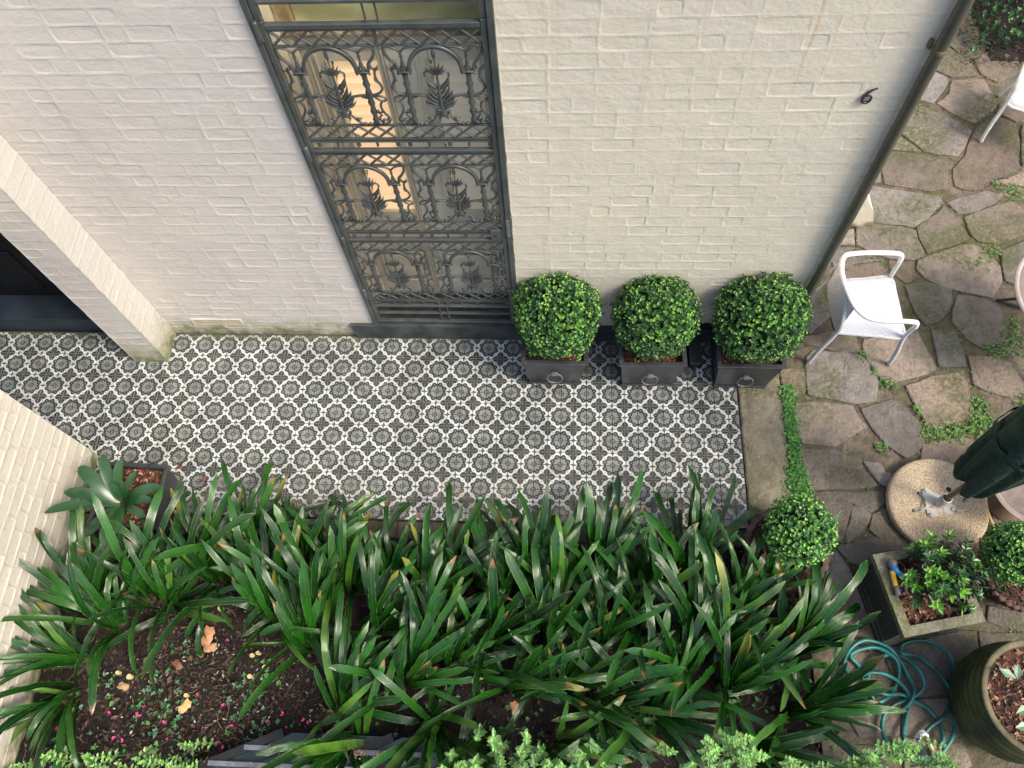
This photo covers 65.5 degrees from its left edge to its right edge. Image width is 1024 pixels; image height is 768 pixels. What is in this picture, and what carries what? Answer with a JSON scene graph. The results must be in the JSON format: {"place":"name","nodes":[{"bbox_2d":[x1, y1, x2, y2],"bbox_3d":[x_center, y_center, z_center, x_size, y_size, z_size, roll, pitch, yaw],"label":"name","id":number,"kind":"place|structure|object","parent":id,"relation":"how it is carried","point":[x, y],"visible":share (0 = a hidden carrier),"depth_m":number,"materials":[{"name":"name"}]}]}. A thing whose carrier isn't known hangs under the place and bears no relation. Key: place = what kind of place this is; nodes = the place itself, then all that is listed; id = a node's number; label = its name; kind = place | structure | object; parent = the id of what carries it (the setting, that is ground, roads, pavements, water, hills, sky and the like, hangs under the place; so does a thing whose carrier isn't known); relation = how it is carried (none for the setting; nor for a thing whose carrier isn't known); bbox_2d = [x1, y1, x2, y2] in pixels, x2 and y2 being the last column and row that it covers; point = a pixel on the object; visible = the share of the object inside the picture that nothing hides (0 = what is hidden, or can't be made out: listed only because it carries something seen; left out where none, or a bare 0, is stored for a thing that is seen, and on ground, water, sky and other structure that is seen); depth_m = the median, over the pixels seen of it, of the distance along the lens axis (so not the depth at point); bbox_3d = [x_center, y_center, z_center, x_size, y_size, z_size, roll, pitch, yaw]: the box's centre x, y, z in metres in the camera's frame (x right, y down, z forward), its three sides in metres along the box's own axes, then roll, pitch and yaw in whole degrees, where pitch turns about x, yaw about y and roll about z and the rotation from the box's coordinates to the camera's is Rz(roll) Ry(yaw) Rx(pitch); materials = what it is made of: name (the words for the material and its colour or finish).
{"place":"outdoors","nodes":[
{"label":"outdoors","id":0,"kind":"place"},
{"bbox_2d":[0,331,748,529],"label":"tiled floor","id":1,"kind":"structure","parent":0,"point":[420,424],"depth_m":6.32,"materials":[{"name":"tile"}]},
{"bbox_2d":[0,134,175,361],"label":"brick pier","id":2,"kind":"structure","parent":1,"relation":"on","point":[45,233],"depth_m":5.46,"materials":[{"name":"white brick"}]},
{"bbox_2d":[86,461,180,535],"bbox_3d":[-2.782,0.878,5.948,0.484,0.356,0.484,3,65,4],"label":"square planter","id":3,"kind":"object","parent":1,"relation":"on","point":[162,475],"visible":0.32,"depth_m":5.88,"materials":[{"name":"metal"}]},
{"bbox_2d":[45,455,161,545],"bbox_3d":[-2.885,0.822,5.669,0.639,0.220,0.565,22,68,13],"label":"bromeliad","id":4,"kind":"object","parent":3,"relation":"in","point":[109,490],"visible":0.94,"depth_m":5.69,"materials":[{"name":"green plant"}]},
{"bbox_2d":[350,293,712,341],"bbox_3d":[0.253,-0.550,6.552,3.122,0.225,0.330,1,65,4],"label":"door step","id":5,"kind":"object","parent":1,"relation":"on","point":[465,331],"depth_m":6.49,"materials":[{"name":"grey stone"}]},
{"bbox_2d":[521,334,587,384],"bbox_3d":[0.339,-0.269,6.255,0.504,0.471,0.514,1,65,4],"label":"square planter","id":6,"kind":"object","parent":1,"relation":"on","point":[561,370],"visible":0.37,"depth_m":6.06,"materials":[{"name":"metal"}]},
{"bbox_2d":[509,270,604,360],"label":"box topiary","id":7,"kind":"object","parent":6,"relation":"on","point":[558,314],"visible":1,"depth_m":5.63,"materials":[{"name":"green plant"}]},
{"bbox_2d":[618,321,687,386],"bbox_3d":[1.062,-0.254,6.207,0.504,0.471,0.514,0,65,3],"label":"square planter","id":8,"kind":"object","parent":1,"relation":"on","point":[635,370],"visible":0.45,"depth_m":6.01,"materials":[{"name":"metal"}]},
{"bbox_2d":[610,273,704,361],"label":"box topiary","id":9,"kind":"object","parent":8,"relation":"on","point":[655,315],"visible":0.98,"depth_m":5.59,"materials":[{"name":"green plant"}]},
{"bbox_2d":[710,323,786,388],"bbox_3d":[1.788,-0.240,6.160,0.504,0.471,0.514,1,65,4],"label":"square planter","id":10,"kind":"object","parent":1,"relation":"on","point":[730,371],"visible":0.36,"depth_m":5.99,"materials":[{"name":"metal"}]},
{"bbox_2d":[710,271,813,365],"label":"box topiary","id":11,"kind":"object","parent":10,"relation":"on","point":[761,319],"visible":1,"depth_m":5.54,"materials":[{"name":"green plant"}]},
{"bbox_2d":[14,530,842,767],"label":"garden bed","id":12,"kind":"object","parent":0,"point":[498,710],"visible":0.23,"depth_m":5.49,"materials":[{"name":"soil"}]},
{"bbox_2d":[0,592,127,767],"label":"strap leaf plant","id":13,"kind":"object","parent":12,"relation":"on","point":[51,704],"visible":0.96,"depth_m":5.28,"materials":[{"name":"plant"}]},
{"bbox_2d":[0,528,136,714],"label":"strap leaf plant","id":14,"kind":"object","parent":12,"relation":"on","point":[80,592],"visible":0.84,"depth_m":5.46,"materials":[{"name":"plant"}]},
{"bbox_2d":[18,498,129,648],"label":"strap leaf plant","id":15,"kind":"object","parent":12,"relation":"on","point":[94,573],"visible":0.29,"depth_m":5.57,"materials":[{"name":"plant"}]},
{"bbox_2d":[0,588,169,685],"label":"strap leaf plant","id":16,"kind":"object","parent":12,"relation":"on","point":[56,649],"visible":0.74,"depth_m":5.44,"materials":[{"name":"plant"}]},
{"bbox_2d":[9,736,223,767],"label":"garden shrub","id":17,"kind":"object","parent":12,"relation":"on","point":[88,759],"visible":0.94,"depth_m":5.13,"materials":[{"name":"green plant"}]},
{"bbox_2d":[91,490,190,692],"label":"strap leaf plant","id":18,"kind":"object","parent":12,"relation":"on","point":[136,537],"visible":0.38,"depth_m":5.54,"materials":[{"name":"plant"}]},
{"bbox_2d":[77,480,218,674],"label":"strap leaf plant","id":19,"kind":"object","parent":12,"relation":"on","point":[135,582],"visible":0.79,"depth_m":5.54,"materials":[{"name":"plant"}]},
{"bbox_2d":[82,498,253,623],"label":"strap leaf plant","id":20,"kind":"object","parent":12,"relation":"on","point":[171,589],"visible":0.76,"depth_m":5.56,"materials":[{"name":"plant"}]},
{"bbox_2d":[141,474,259,679],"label":"strap leaf plant","id":21,"kind":"object","parent":12,"relation":"on","point":[214,577],"visible":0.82,"depth_m":5.59,"materials":[{"name":"plant"}]},
{"bbox_2d":[155,459,341,561],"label":"strap leaf plant","id":22,"kind":"object","parent":12,"relation":"on","point":[264,494],"visible":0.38,"depth_m":5.71,"materials":[{"name":"plant"}]},
{"bbox_2d":[199,496,297,615],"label":"strap leaf plant","id":23,"kind":"object","parent":12,"relation":"on","point":[234,512],"visible":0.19,"depth_m":5.52,"materials":[{"name":"plant"}]},
{"bbox_2d":[201,507,313,676],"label":"strap leaf plant","id":24,"kind":"object","parent":12,"relation":"on","point":[256,592],"visible":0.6,"depth_m":5.35,"materials":[{"name":"plant"}]},
{"bbox_2d":[209,511,333,636],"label":"strap leaf plant","id":25,"kind":"object","parent":12,"relation":"on","point":[280,562],"visible":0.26,"depth_m":5.38,"materials":[{"name":"plant"}]},
{"bbox_2d":[238,544,381,720],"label":"strap leaf plant","id":26,"kind":"object","parent":12,"relation":"on","point":[301,600],"visible":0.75,"depth_m":5.33,"materials":[{"name":"plant"}]},
{"bbox_2d":[242,507,378,635],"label":"strap leaf plant","id":27,"kind":"object","parent":12,"relation":"on","point":[291,556],"visible":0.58,"depth_m":5.40,"materials":[{"name":"plant"}]},
{"bbox_2d":[244,492,388,627],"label":"strap leaf plant","id":28,"kind":"object","parent":12,"relation":"on","point":[318,525],"visible":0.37,"depth_m":5.63,"materials":[{"name":"plant"}]},
{"bbox_2d":[255,645,384,767],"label":"strap leaf plant","id":29,"kind":"object","parent":12,"relation":"on","point":[329,753],"visible":0.82,"depth_m":4.95,"materials":[{"name":"plant"}]},
{"bbox_2d":[283,492,413,677],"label":"strap leaf plant","id":30,"kind":"object","parent":12,"relation":"on","point":[352,583],"visible":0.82,"depth_m":5.52,"materials":[{"name":"plant"}]},
{"bbox_2d":[193,728,504,767],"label":"lightwell grate","id":31,"kind":"object","parent":12,"relation":"on","point":[242,756],"visible":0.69,"depth_m":5.19,"materials":[{"name":"grey metal"}]},
{"bbox_2d":[303,584,419,759],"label":"strap leaf plant","id":32,"kind":"object","parent":12,"relation":"on","point":[344,697],"visible":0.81,"depth_m":5.26,"materials":[{"name":"plant"}]},
{"bbox_2d":[291,536,478,726],"bbox_3d":[-0.894,1.589,5.341,0.941,0.761,1.203,36,71,18],"label":"strap leaf plant","id":33,"kind":"object","parent":12,"relation":"on","point":[378,596],"visible":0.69,"depth_m":5.31,"materials":[{"name":"plant"}]},
{"bbox_2d":[302,577,487,761],"bbox_3d":[-0.709,1.966,5.194,0.815,0.674,1.396,33,71,17],"label":"strap leaf plant","id":34,"kind":"object","parent":12,"relation":"on","point":[413,664],"visible":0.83,"depth_m":5.20,"materials":[{"name":"plant"}]},
{"bbox_2d":[333,502,457,653],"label":"strap leaf plant","id":35,"kind":"object","parent":12,"relation":"on","point":[400,552],"visible":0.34,"depth_m":5.57,"materials":[{"name":"plant"}]},
{"bbox_2d":[28,625,835,767],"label":"seedlings","id":36,"kind":"object","parent":12,"relation":"on","point":[157,672],"visible":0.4,"depth_m":5.44,"materials":[{"name":"green plant"}]},
{"bbox_2d":[360,659,509,767],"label":"strap leaf plant","id":37,"kind":"object","parent":12,"relation":"on","point":[438,732],"visible":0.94,"depth_m":5.02,"materials":[{"name":"plant"}]},
{"bbox_2d":[361,495,513,696],"bbox_3d":[-0.590,1.443,5.533,0.866,0.646,1.440,20,67,12],"label":"strap leaf plant","id":38,"kind":"object","parent":12,"relation":"on","point":[426,560],"visible":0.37,"depth_m":5.47,"materials":[{"name":"plant"}]},
{"bbox_2d":[361,551,524,667],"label":"strap leaf plant","id":39,"kind":"object","parent":12,"relation":"on","point":[431,597],"visible":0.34,"depth_m":5.31,"materials":[{"name":"plant"}]},
{"bbox_2d":[394,482,522,652],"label":"strap leaf plant","id":40,"kind":"object","parent":12,"relation":"on","point":[451,540],"visible":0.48,"depth_m":5.59,"materials":[{"name":"plant"}]},
{"bbox_2d":[405,724,522,767],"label":"strap leaf plant","id":41,"kind":"object","parent":12,"relation":"on","point":[471,742],"visible":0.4,"depth_m":4.97,"materials":[{"name":"plant"}]},
{"bbox_2d":[398,582,589,711],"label":"strap leaf plant","id":42,"kind":"object","parent":12,"relation":"on","point":[464,652],"visible":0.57,"depth_m":5.26,"materials":[{"name":"plant"}]},
{"bbox_2d":[413,581,602,736],"bbox_3d":[-0.036,1.749,5.169,1.286,0.840,0.836,-7,64,0],"label":"strap leaf plant","id":43,"kind":"object","parent":12,"relation":"on","point":[527,672],"visible":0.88,"depth_m":5.12,"materials":[{"name":"plant"}]},
{"bbox_2d":[457,532,579,757],"bbox_3d":[-0.205,1.733,5.212,0.739,0.791,1.505,35,71,18],"label":"strap leaf plant","id":44,"kind":"object","parent":12,"relation":"on","point":[495,610],"visible":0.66,"depth_m":5.19,"materials":[{"name":"plant"}]},
{"bbox_2d":[451,511,595,663],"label":"strap leaf plant","id":45,"kind":"object","parent":12,"relation":"on","point":[480,534],"visible":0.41,"depth_m":5.45,"materials":[{"name":"plant"}]},
{"bbox_2d":[438,720,608,767],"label":"garden shrub","id":46,"kind":"object","parent":12,"relation":"on","point":[498,745],"visible":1,"depth_m":4.57,"materials":[{"name":"green plant"}]},
{"bbox_2d":[480,481,586,642],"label":"strap leaf plant","id":47,"kind":"object","parent":12,"relation":"on","point":[545,520],"visible":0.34,"depth_m":5.50,"materials":[{"name":"plant"}]},
{"bbox_2d":[445,525,628,742],"bbox_3d":[0.124,1.623,5.279,0.823,0.770,1.435,35,71,18],"label":"strap leaf plant","id":48,"kind":"object","parent":12,"relation":"on","point":[542,577],"visible":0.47,"depth_m":5.30,"materials":[{"name":"plant"}]},
{"bbox_2d":[496,486,599,667],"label":"strap leaf plant","id":49,"kind":"object","parent":12,"relation":"on","point":[559,555],"visible":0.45,"depth_m":5.43,"materials":[{"name":"plant"}]},
{"bbox_2d":[524,695,656,767],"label":"strap leaf plant","id":50,"kind":"object","parent":12,"relation":"on","point":[557,744],"visible":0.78,"depth_m":5.00,"materials":[{"name":"plant"}]},
{"bbox_2d":[508,618,685,754],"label":"strap leaf plant","id":51,"kind":"object","parent":12,"relation":"on","point":[603,666],"visible":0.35,"depth_m":5.11,"materials":[{"name":"plant"}]},
{"bbox_2d":[562,468,648,575],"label":"strap leaf plant","id":52,"kind":"object","parent":12,"relation":"on","point":[607,526],"visible":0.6,"depth_m":5.52,"materials":[{"name":"plant"}]},
{"bbox_2d":[559,545,674,703],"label":"strap leaf plant","id":53,"kind":"object","parent":12,"relation":"on","point":[607,632],"visible":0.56,"depth_m":5.25,"materials":[{"name":"plant"}]},
{"bbox_2d":[543,640,728,767],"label":"strap leaf plant","id":54,"kind":"object","parent":12,"relation":"on","point":[634,695],"visible":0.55,"depth_m":5.02,"materials":[{"name":"plant"}]},
{"bbox_2d":[578,536,703,687],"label":"strap leaf plant","id":55,"kind":"object","parent":12,"relation":"on","point":[627,601],"visible":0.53,"depth_m":5.34,"materials":[{"name":"plant"}]},
{"bbox_2d":[604,510,698,651],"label":"strap leaf plant","id":56,"kind":"object","parent":12,"relation":"on","point":[645,551],"visible":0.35,"depth_m":5.39,"materials":[{"name":"plant"}]},
{"bbox_2d":[551,579,772,767],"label":"strap leaf plant","id":57,"kind":"object","parent":12,"relation":"on","point":[679,725],"visible":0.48,"depth_m":5.13,"materials":[{"name":"plant"}]},
{"bbox_2d":[577,579,768,726],"bbox_3d":[1.035,1.686,5.229,1.219,0.675,1.030,1,65,4],"label":"strap leaf plant","id":58,"kind":"object","parent":12,"relation":"on","point":[700,649],"visible":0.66,"depth_m":5.14,"materials":[{"name":"plant"}]},
{"bbox_2d":[623,465,760,609],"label":"strap leaf plant","id":59,"kind":"object","parent":12,"relation":"on","point":[696,514],"visible":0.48,"depth_m":5.49,"materials":[{"name":"plant"}]},
{"bbox_2d":[621,530,775,713],"bbox_3d":[1.162,1.547,5.261,1.046,0.726,0.714,-39,69,-14],"label":"strap leaf plant","id":60,"kind":"object","parent":12,"relation":"on","point":[714,570],"visible":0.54,"depth_m":5.18,"materials":[{"name":"plant"}]},
{"bbox_2d":[635,527,785,707],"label":"strap leaf plant","id":61,"kind":"object","parent":12,"relation":"on","point":[666,593],"visible":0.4,"depth_m":5.23,"materials":[{"name":"plant"}]},
{"bbox_2d":[654,727,770,767],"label":"garden shrub","id":62,"kind":"object","parent":12,"relation":"on","point":[741,753],"visible":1,"depth_m":4.50,"materials":[{"name":"green plant"}]},
{"bbox_2d":[708,509,805,708],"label":"strap leaf plant","id":63,"kind":"object","parent":12,"relation":"on","point":[754,585],"visible":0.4,"depth_m":5.32,"materials":[{"name":"plant"}]},
{"bbox_2d":[703,590,828,765],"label":"strap leaf plant","id":64,"kind":"object","parent":12,"relation":"on","point":[743,672],"visible":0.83,"depth_m":5.09,"materials":[{"name":"plant"}]},
{"bbox_2d":[735,503,840,663],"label":"strap leaf plant","id":65,"kind":"object","parent":12,"relation":"on","point":[792,571],"visible":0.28,"depth_m":5.32,"materials":[{"name":"plant"}]},
{"bbox_2d":[731,684,857,767],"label":"strap leaf plant","id":66,"kind":"object","parent":12,"relation":"on","point":[796,740],"visible":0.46,"depth_m":4.94,"materials":[{"name":"plant"}]},
{"bbox_2d":[749,551,880,711],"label":"strap leaf plant","id":67,"kind":"object","parent":12,"relation":"on","point":[817,612],"visible":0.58,"depth_m":5.23,"materials":[{"name":"plant"}]},
{"bbox_2d":[747,620,907,767],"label":"strap leaf plant","id":68,"kind":"object","parent":12,"relation":"on","point":[833,695],"visible":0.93,"depth_m":4.92,"materials":[{"name":"plant"}]},
{"bbox_2d":[779,5,1023,767],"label":"courtyard paving","id":69,"kind":"structure","parent":0,"point":[842,380],"depth_m":6.35,"materials":[{"name":"grey stone"}]},
{"bbox_2d":[743,507,830,590],"bbox_3d":[1.907,1.180,5.606,0.590,0.240,0.586,1,65,4],"label":"scalloped pot","id":70,"kind":"object","parent":69,"relation":"on","point":[754,528],"visible":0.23,"depth_m":5.54,"materials":[{"name":"ceramic"}]},
{"bbox_2d":[760,493,838,568],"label":"box topiary","id":71,"kind":"object","parent":70,"relation":"on","point":[800,530],"visible":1,"depth_m":5.16,"materials":[{"name":"green plant"}]},
{"bbox_2d":[779,384,822,506],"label":"ground cover","id":72,"kind":"object","parent":69,"relation":"on","point":[795,471],"visible":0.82,"depth_m":6.02,"materials":[{"name":"green plant"}]},
{"bbox_2d":[737,733,959,767],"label":"garden shrub","id":73,"kind":"object","parent":69,"relation":"on","point":[869,757],"visible":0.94,"depth_m":4.67,"materials":[{"name":"green plant"}]},
{"bbox_2d":[806,250,919,366],"bbox_3d":[2.658,-0.590,6.051,0.658,0.885,0.622,0,65,3],"label":"armchair","id":74,"kind":"object","parent":69,"relation":"on","point":[866,307],"visible":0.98,"depth_m":5.98,"materials":[{"name":"white plastic"}]},
{"bbox_2d":[842,638,957,763],"bbox_3d":[2.576,2.070,5.224,0.728,0.082,0.784,1,65,4],"label":"garden hose","id":75,"kind":"object","parent":69,"relation":"on","point":[896,657],"visible":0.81,"depth_m":5.26,"materials":[{"name":"teal rubber"}]},
{"bbox_2d":[779,28,1023,745],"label":"ground cover plants","id":76,"kind":"object","parent":69,"relation":"on","point":[957,428],"visible":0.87,"depth_m":6.19,"materials":[{"name":"green plant"}]},
{"bbox_2d":[850,540,985,646],"bbox_3d":[2.704,1.407,5.348,0.550,0.430,0.550,-10,64,-2],"label":"stone trough","id":77,"kind":"object","parent":69,"relation":"on","point":[898,620],"visible":0.48,"depth_m":5.21,"materials":[{"name":"stone"}]},
{"bbox_2d":[900,528,1005,614],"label":"leafy shrub","id":78,"kind":"object","parent":77,"relation":"on","point":[935,584],"visible":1,"depth_m":5.03,"materials":[{"name":"green plant"}]},
{"bbox_2d":[885,459,988,551],"bbox_3d":[3.067,0.848,5.699,0.704,0.223,0.704,1,65,4],"label":"umbrella stand","id":79,"kind":"object","parent":69,"relation":"on","point":[917,504],"visible":0.79,"depth_m":5.72,"materials":[{"name":"concrete"}]},
{"bbox_2d":[943,404,1023,501],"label":"parasol","id":80,"kind":"object","parent":79,"relation":"on","point":[989,462],"visible":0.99,"depth_m":4.75,"materials":[{"name":"green fabric"}]},
{"bbox_2d":[948,639,1023,764],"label":"glazed pot","id":81,"kind":"object","parent":69,"relation":"on","point":[986,698],"visible":0.94,"depth_m":4.84,"materials":[{"name":"ceramic"}]},
{"bbox_2d":[974,0,1023,60],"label":"shrub bed","id":82,"kind":"object","parent":69,"relation":"on","point":[999,50],"visible":0.65,"depth_m":7.75,"materials":[{"name":"green plant"}]},
{"bbox_2d":[969,0,1023,51],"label":"dark shrub","id":83,"kind":"object","parent":82,"relation":"on","point":[974,14],"visible":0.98,"depth_m":7.54,"materials":[{"name":"green plant"}]},
{"bbox_2d":[978,63,1023,142],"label":"armchair","id":84,"kind":"object","parent":69,"relation":"on","point":[1015,99],"visible":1,"depth_m":6.86,"materials":[{"name":"white plastic"}]},
{"bbox_2d":[982,565,1023,611],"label":"scalloped pot","id":85,"kind":"object","parent":69,"relation":"on","point":[1012,598],"visible":0.4,"depth_m":5.32,"materials":[{"name":"ceramic"}]},
{"bbox_2d":[978,520,1023,586],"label":"box topiary","id":86,"kind":"object","parent":85,"relation":"on","point":[1004,543],"visible":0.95,"depth_m":5.12,"materials":[{"name":"green plant"}]},
{"bbox_2d":[987,485,1023,521],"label":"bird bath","id":87,"kind":"object","parent":69,"relation":"on","point":[1007,505],"visible":0.45,"depth_m":5.43,"materials":[{"name":"beige stone"}]},
{"bbox_2d":[995,256,1023,313],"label":"round table","id":88,"kind":"object","parent":69,"relation":"on","point":[1019,271],"visible":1,"depth_m":5.75,"materials":[{"name":"white metal"}]},
{"label":"ground","id":89,"kind":"structure","parent":0,"visible":0},
{"bbox_2d":[0,390,98,767],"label":"boundary wall","id":90,"kind":"structure","parent":89,"relation":"on","point":[42,460],"depth_m":5.47,"materials":[{"name":"brick"}]},
{"bbox_2d":[0,0,453,334],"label":"house wall","id":91,"kind":"structure","parent":89,"relation":"on","point":[154,144],"depth_m":4.76,"materials":[{"name":"brick"}]},
{"bbox_2d":[0,233,103,331],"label":"dark doorway","id":92,"kind":"structure","parent":91,"relation":"attached to","point":[33,298],"depth_m":6.70,"materials":[{"name":"grey paint"}]},
{"bbox_2d":[0,251,45,288],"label":"door panel","id":93,"kind":"structure","parent":92,"relation":"in","point":[13,275],"depth_m":6.48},
{"bbox_2d":[0,236,64,294],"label":"door","id":94,"kind":"structure","parent":92,"relation":"in","point":[4,246],"depth_m":6.59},
{"bbox_2d":[258,1,481,302],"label":"door surround","id":95,"kind":"object","parent":91,"relation":"attached to","point":[385,11],"visible":0.2,"depth_m":4.17,"materials":[{"name":"black metal"}]},
{"bbox_2d":[300,48,438,290],"bbox_3d":[-0.880,-1.345,5.494,0.438,2.490,0.150,1,65,4],"label":"french door","id":96,"kind":"structure","parent":95,"relation":"attached to","point":[316,61],"depth_m":5.11,"materials":[{"name":"beige"}]},
{"bbox_2d":[239,0,517,324],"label":"security gate","id":97,"kind":"structure","parent":95,"relation":"attached to","point":[261,30],"depth_m":4.60,"materials":[{"name":"metal"}]},
{"bbox_2d":[379,48,440,290],"bbox_3d":[-0.656,-1.305,5.463,0.012,2.490,0.050,1,65,4],"label":"meeting bead","id":98,"kind":"object","parent":95,"relation":"attached to","point":[401,134],"visible":0.6,"depth_m":5.12,"materials":[{"name":"black metal"}]},
{"bbox_2d":[383,47,507,291],"bbox_3d":[-0.364,-1.337,5.461,0.565,2.490,0.150,1,65,4],"label":"french door","id":99,"kind":"structure","parent":95,"relation":"attached to","point":[460,108],"depth_m":5.06,"materials":[{"name":"grey paint"}]},
{"bbox_2d":[493,0,957,324],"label":"house wall","id":100,"kind":"structure","parent":89,"relation":"on","point":[708,150],"depth_m":4.35,"materials":[{"name":"brick"}]},
{"bbox_2d":[786,0,974,348],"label":"downpipe","id":101,"kind":"object","parent":100,"relation":"attached to","point":[950,29],"visible":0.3,"depth_m":4.22,"materials":[{"name":"metal"}]},
{"bbox_2d":[737,373,792,524],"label":"kerb","id":102,"kind":"structure","parent":89,"relation":"on","point":[764,448],"depth_m":6.07,"materials":[{"name":"concrete"}]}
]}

